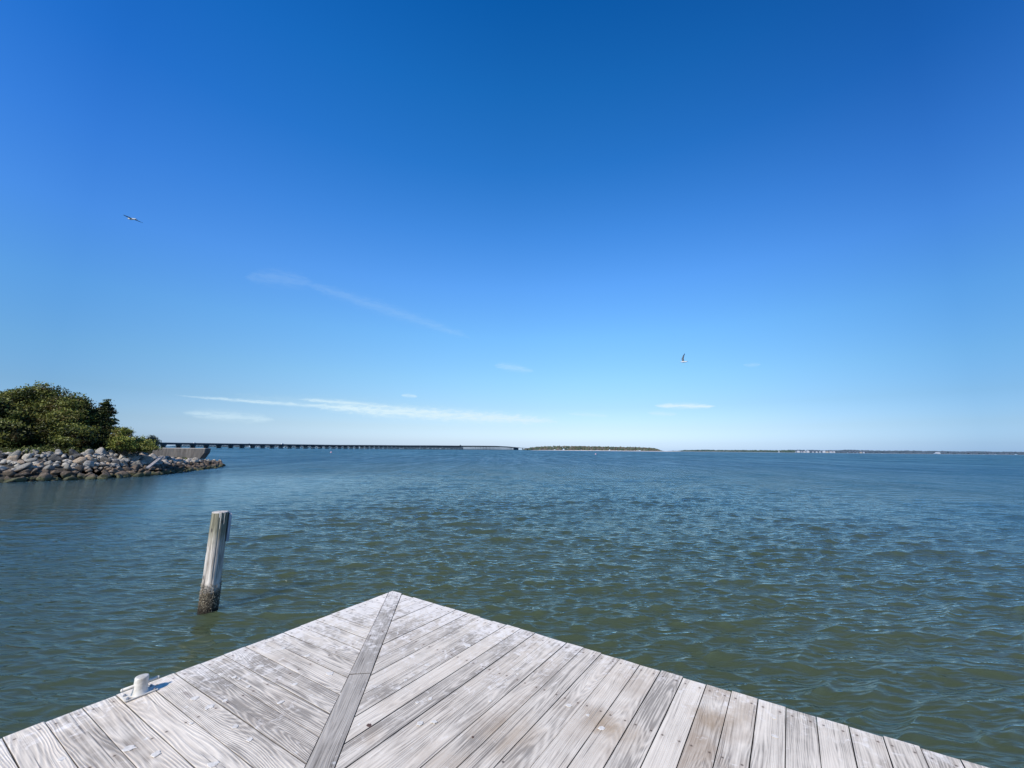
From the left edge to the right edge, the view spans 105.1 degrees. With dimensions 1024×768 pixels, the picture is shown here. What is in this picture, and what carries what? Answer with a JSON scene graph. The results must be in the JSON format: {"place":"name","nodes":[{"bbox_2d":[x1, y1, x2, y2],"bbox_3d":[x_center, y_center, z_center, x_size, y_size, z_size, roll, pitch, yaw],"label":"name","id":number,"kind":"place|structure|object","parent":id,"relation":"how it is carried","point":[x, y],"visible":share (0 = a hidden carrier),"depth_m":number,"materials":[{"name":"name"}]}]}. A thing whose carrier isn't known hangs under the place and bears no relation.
{"place":"outdoors","nodes":[
{"label":"outdoors","id":0,"kind":"place"},
{"bbox_2d":[0,451,186,480],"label":"shore bank","id":1,"kind":"structure","parent":0,"point":[36,473],"depth_m":33.91,"materials":[{"name":"grey stone"}]},
{"bbox_2d":[0,466,8,471],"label":"boulder","id":2,"kind":"object","parent":1,"relation":"on","point":[3,468],"visible":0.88,"depth_m":31.95,"materials":[{"name":"stone"}]},
{"bbox_2d":[2,469,16,476],"bbox_3d":[-40.356,7.210,31.615,0.807,0.717,0.808,3,-10,-12],"label":"boulder","id":3,"kind":"object","parent":1,"relation":"on","point":[10,472],"visible":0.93,"depth_m":31.38,"materials":[{"name":"stone"}]},
{"bbox_2d":[7,455,17,460],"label":"boulder","id":4,"kind":"object","parent":1,"relation":"on","point":[14,458],"visible":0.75,"depth_m":33.10,"materials":[{"name":"stone"}]},
{"bbox_2d":[7,450,21,458],"bbox_3d":[-42.899,6.218,33.864,1.025,1.030,0.654,-2,-10,13],"label":"boulder","id":5,"kind":"object","parent":1,"relation":"on","point":[18,452],"visible":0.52,"depth_m":33.75,"materials":[{"name":"stone"}]},
{"bbox_2d":[2,476,27,482],"bbox_3d":[-39.063,7.855,30.870,0.632,1.119,1.429,7,-6,7],"label":"boulder","id":6,"kind":"object","parent":1,"relation":"on","point":[21,479],"visible":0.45,"depth_m":30.85,"materials":[{"name":"stone"}]},
{"bbox_2d":[0,392,39,448],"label":"broadleaf tree","id":7,"kind":"object","parent":1,"relation":"on","point":[11,425],"visible":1,"depth_m":36.91,"materials":[{"name":"green plant"}]},
{"bbox_2d":[14,473,31,477],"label":"boulder","id":8,"kind":"object","parent":1,"relation":"on","point":[21,475],"visible":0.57,"depth_m":31.50,"materials":[{"name":"stone"}]},
{"bbox_2d":[14,462,32,471],"bbox_3d":[-40.686,6.972,32.576,1.290,0.536,1.390,-25,21,-37],"label":"boulder","id":9,"kind":"object","parent":1,"relation":"on","point":[23,467],"visible":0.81,"depth_m":32.42,"materials":[{"name":"stone"}]},
{"bbox_2d":[21,454,31,458],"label":"boulder","id":10,"kind":"object","parent":1,"relation":"on","point":[27,456],"visible":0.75,"depth_m":33.92,"materials":[{"name":"stone"}]},
{"bbox_2d":[25,457,37,462],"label":"boulder","id":11,"kind":"object","parent":1,"relation":"on","point":[31,460],"visible":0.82,"depth_m":33.57,"materials":[{"name":"stone"}]},
{"bbox_2d":[28,476,37,480],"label":"boulder","id":12,"kind":"object","parent":1,"relation":"on","point":[32,478],"visible":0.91,"depth_m":31.84,"materials":[{"name":"stone"}]},
{"bbox_2d":[35,461,44,467],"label":"boulder","id":13,"kind":"object","parent":1,"relation":"on","point":[40,464],"visible":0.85,"depth_m":33.51,"materials":[{"name":"stone"}]},
{"bbox_2d":[0,380,82,448],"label":"broadleaf tree","id":14,"kind":"object","parent":1,"relation":"on","point":[29,400],"visible":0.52,"depth_m":40.44,"materials":[{"name":"green plant"}]},
{"bbox_2d":[42,464,54,472],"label":"boulder","id":15,"kind":"object","parent":1,"relation":"on","point":[49,467],"visible":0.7,"depth_m":33.26,"materials":[{"name":"stone"}]},
{"bbox_2d":[48,454,64,461],"bbox_3d":[-40.468,6.675,34.917,0.536,0.913,1.105,-8,-13,41],"label":"boulder","id":16,"kind":"object","parent":1,"relation":"on","point":[53,458],"visible":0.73,"depth_m":34.73,"materials":[{"name":"stone"}]},
{"bbox_2d":[64,464,71,470],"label":"boulder","id":17,"kind":"object","parent":1,"relation":"on","point":[67,467],"visible":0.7,"depth_m":33.95,"materials":[{"name":"stone"}]},
{"bbox_2d":[34,392,103,450],"bbox_3d":[-45.069,3.993,39.975,7.836,6.729,4.915,-6,-12,34],"label":"broadleaf tree","id":18,"kind":"object","parent":1,"relation":"on","point":[75,412],"visible":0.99,"depth_m":39.49,"materials":[{"name":"green plant"}]},
{"bbox_2d":[69,449,77,454],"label":"boulder","id":19,"kind":"object","parent":1,"relation":"on","point":[72,452],"visible":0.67,"depth_m":36.52,"materials":[{"name":"stone"}]},
{"bbox_2d":[72,457,87,464],"bbox_3d":[-39.139,7.064,35.628,1.021,0.664,0.902,-13,-28,-29],"label":"boulder","id":20,"kind":"object","parent":1,"relation":"on","point":[80,460],"visible":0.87,"depth_m":35.40,"materials":[{"name":"stone"}]},
{"bbox_2d":[83,460,94,468],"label":"boulder","id":21,"kind":"object","parent":1,"relation":"on","point":[89,463],"visible":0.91,"depth_m":35.41,"materials":[{"name":"stone"}]},
{"bbox_2d":[85,449,93,453],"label":"boulder","id":22,"kind":"object","parent":1,"relation":"on","point":[89,451],"visible":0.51,"depth_m":37.41,"materials":[{"name":"stone"}]},
{"bbox_2d":[85,454,96,461],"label":"boulder","id":23,"kind":"object","parent":1,"relation":"on","point":[90,458],"visible":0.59,"depth_m":36.18,"materials":[{"name":"stone"}]},
{"bbox_2d":[0,444,186,458],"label":"ground cover","id":24,"kind":"object","parent":1,"relation":"on","point":[41,448],"visible":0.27,"depth_m":36.82,"materials":[{"name":"green plant"}]},
{"bbox_2d":[95,447,106,454],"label":"boulder","id":25,"kind":"object","parent":1,"relation":"on","point":[101,450],"visible":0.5,"depth_m":38.77,"materials":[{"name":"stone"}]},
{"bbox_2d":[86,399,120,448],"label":"cedar tree","id":26,"kind":"object","parent":1,"relation":"on","point":[104,413],"visible":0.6,"depth_m":42.27,"materials":[{"name":"green plant"}]},
{"bbox_2d":[100,456,111,462],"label":"boulder","id":27,"kind":"object","parent":1,"relation":"on","point":[104,459],"visible":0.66,"depth_m":37.48,"materials":[{"name":"stone"}]},
{"bbox_2d":[0,451,225,481],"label":"loose stones","id":28,"kind":"object","parent":1,"relation":"on","point":[57,464],"visible":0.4,"depth_m":35.58,"materials":[{"name":"grey stone"}]},
{"bbox_2d":[38,472,51,480],"bbox_3d":[-38.196,7.710,32.296,0.613,0.886,1.088,0,-9,1],"label":"boulder","id":29,"kind":"object","parent":28,"relation":"on","point":[45,476],"visible":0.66,"depth_m":31.95,"materials":[{"name":"stone"}]},
{"bbox_2d":[60,471,75,478],"bbox_3d":[-37.986,7.794,33.609,0.981,0.709,0.729,-11,-47,-19],"label":"boulder","id":30,"kind":"object","parent":28,"relation":"on","point":[64,474],"visible":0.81,"depth_m":33.41,"materials":[{"name":"stone"}]},
{"bbox_2d":[64,476,77,480],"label":"boulder","id":31,"kind":"object","parent":28,"relation":"on","point":[70,478],"visible":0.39,"depth_m":32.69,"materials":[{"name":"stone"}]},
{"bbox_2d":[75,465,84,472],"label":"boulder","id":32,"kind":"object","parent":28,"relation":"on","point":[79,468],"visible":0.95,"depth_m":34.65,"materials":[{"name":"stone"}]},
{"bbox_2d":[77,473,86,478],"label":"boulder","id":33,"kind":"object","parent":28,"relation":"on","point":[83,476],"visible":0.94,"depth_m":33.91,"materials":[{"name":"stone"}]},
{"bbox_2d":[85,473,97,479],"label":"boulder","id":34,"kind":"object","parent":28,"relation":"on","point":[92,476],"visible":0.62,"depth_m":33.92,"materials":[{"name":"stone"}]},
{"bbox_2d":[100,473,111,477],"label":"boulder","id":35,"kind":"object","parent":28,"relation":"on","point":[106,475],"visible":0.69,"depth_m":34.99,"materials":[{"name":"stone"}]},
{"bbox_2d":[119,471,129,476],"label":"boulder","id":36,"kind":"object","parent":28,"relation":"on","point":[125,473],"visible":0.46,"depth_m":36.59,"materials":[{"name":"stone"}]},
{"bbox_2d":[123,466,132,470],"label":"boulder","id":37,"kind":"object","parent":28,"relation":"on","point":[126,468],"visible":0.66,"depth_m":37.91,"materials":[{"name":"stone"}]},
{"bbox_2d":[126,470,136,476],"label":"boulder","id":38,"kind":"object","parent":28,"relation":"on","point":[132,472],"visible":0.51,"depth_m":37.35,"materials":[{"name":"stone"}]},
{"bbox_2d":[129,464,139,469],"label":"boulder","id":39,"kind":"object","parent":28,"relation":"on","point":[137,466],"visible":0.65,"depth_m":39.09,"materials":[{"name":"stone"}]},
{"bbox_2d":[143,470,150,475],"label":"boulder","id":40,"kind":"object","parent":28,"relation":"on","point":[147,473],"visible":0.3,"depth_m":38.35,"materials":[{"name":"stone"}]},
{"bbox_2d":[145,456,163,468],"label":"driftwood timber","id":41,"kind":"object","parent":28,"relation":"on","point":[154,462],"visible":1,"depth_m":40.38,"materials":[{"name":"grey wood"}]},
{"bbox_2d":[104,427,136,455],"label":"shrub","id":42,"kind":"object","parent":1,"relation":"on","point":[121,439],"visible":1,"depth_m":40.09,"materials":[{"name":"green plant"}]},
{"bbox_2d":[105,435,162,455],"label":"shrub","id":43,"kind":"object","parent":1,"relation":"on","point":[142,444],"visible":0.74,"depth_m":41.35,"materials":[{"name":"green plant"}]},
{"bbox_2d":[141,456,152,465],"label":"boulder","id":44,"kind":"object","parent":1,"relation":"on","point":[148,459],"visible":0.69,"depth_m":42.32,"materials":[{"name":"stone"}]},
{"bbox_2d":[144,435,162,451],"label":"shrub","id":45,"kind":"object","parent":1,"relation":"on","point":[154,438],"visible":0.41,"depth_m":46.41,"materials":[{"name":"green plant"}]},
{"bbox_2d":[149,453,157,459],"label":"boulder","id":46,"kind":"object","parent":1,"relation":"on","point":[153,455],"visible":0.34,"depth_m":44.55,"materials":[{"name":"stone"}]},
{"bbox_2d":[147,448,210,458],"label":"concrete wall","id":47,"kind":"structure","parent":1,"relation":"on","point":[199,453],"depth_m":60.74,"materials":[{"name":"grey concrete"}]},
{"bbox_2d":[0,446,1023,767],"bbox_3d":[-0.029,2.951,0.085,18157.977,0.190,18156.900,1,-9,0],"label":"water","id":48,"kind":"structure","parent":0,"point":[880,594],"depth_m":9.88,"materials":[{"name":"teal liquid"}]},
{"bbox_2d":[116,473,123,477],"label":"boulder","id":49,"kind":"object","parent":48,"relation":"in","point":[118,475],"visible":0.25,"depth_m":35.51,"materials":[{"name":"stone"}]},
{"bbox_2d":[132,472,144,476],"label":"boulder","id":50,"kind":"object","parent":48,"relation":"in","point":[140,474],"visible":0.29,"depth_m":37.10,"materials":[{"name":"stone"}]},
{"bbox_2d":[197,510,231,613],"bbox_3d":[-5.432,4.006,7.047,0.343,3.313,0.315,8,-12,-39],"label":"mooring pile","id":51,"kind":"object","parent":48,"relation":"in","point":[218,538],"visible":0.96,"depth_m":7.09,"materials":[{"name":"grey wood"}]},
{"bbox_2d":[173,443,462,448],"bbox_3d":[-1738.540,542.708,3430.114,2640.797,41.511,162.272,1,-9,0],"label":"distant wood","id":52,"kind":"object","parent":48,"relation":"on","point":[378,447],"visible":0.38,"depth_m":3372.39,"materials":[{"name":"green plant"}]},
{"bbox_2d":[160,442,525,449],"bbox_3d":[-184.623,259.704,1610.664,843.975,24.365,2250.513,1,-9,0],"label":"causeway bridge","id":53,"kind":"structure","parent":48,"relation":"in","point":[218,445],"depth_m":988.65,"materials":[{"name":"concrete"}]},
{"bbox_2d":[0,591,987,767],"bbox_3d":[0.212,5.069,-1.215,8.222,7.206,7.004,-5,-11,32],"label":"wooden dock","id":54,"kind":"object","parent":48,"relation":"in","point":[392,679],"visible":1,"depth_m":2.39,"materials":[{"name":"grey wood"}]},
{"bbox_2d":[120,673,159,701],"bbox_3d":[-2.435,1.972,2.572,0.095,0.104,0.195,-5,-11,32],"label":"mooring bollard","id":55,"kind":"object","parent":54,"relation":"on","point":[140,687],"visible":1,"depth_m":2.55,"materials":[{"name":"white metal"}]},
{"bbox_2d":[0,0,1023,454],"label":"sky","id":56,"kind":"structure","parent":0,"point":[511,223],"materials":[{"name":"blue"}]},
{"bbox_2d":[561,450,679,451],"bbox_3d":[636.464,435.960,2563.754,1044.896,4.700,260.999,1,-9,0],"label":"beach","id":57,"kind":"structure","parent":0,"point":[609,450],"depth_m":2447.18,"materials":[{"name":"beige sand"}]},
{"bbox_2d":[523,446,661,450],"bbox_3d":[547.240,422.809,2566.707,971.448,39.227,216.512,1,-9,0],"label":"island wood","id":58,"kind":"object","parent":57,"relation":"on","point":[593,448],"visible":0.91,"depth_m":2531.41,"materials":[{"name":"green plant"}]},
{"bbox_2d":[680,451,791,452],"bbox_3d":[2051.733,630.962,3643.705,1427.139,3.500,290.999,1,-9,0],"label":"beach","id":59,"kind":"structure","parent":0,"point":[698,451],"depth_m":3514.78,"materials":[{"name":"beige sand"}]},
{"bbox_2d":[681,450,794,452],"bbox_3d":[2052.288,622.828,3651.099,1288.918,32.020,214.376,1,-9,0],"label":"wood","id":60,"kind":"object","parent":59,"relation":"on","point":[792,451],"visible":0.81,"depth_m":3602.57,"materials":[{"name":"green plant"}]},
{"bbox_2d":[880,453,1004,454],"bbox_3d":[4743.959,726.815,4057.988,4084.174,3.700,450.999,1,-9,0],"label":"beach","id":61,"kind":"structure","parent":0,"point":[904,453],"depth_m":3849.86,"materials":[{"name":"beige sand"}]},
{"bbox_2d":[795,450,1023,454],"bbox_3d":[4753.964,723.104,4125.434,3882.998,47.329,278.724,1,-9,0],"label":"wood","id":62,"kind":"object","parent":61,"relation":"on","point":[927,452],"visible":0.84,"depth_m":4062.57,"materials":[{"name":"green plant"}]}
]}

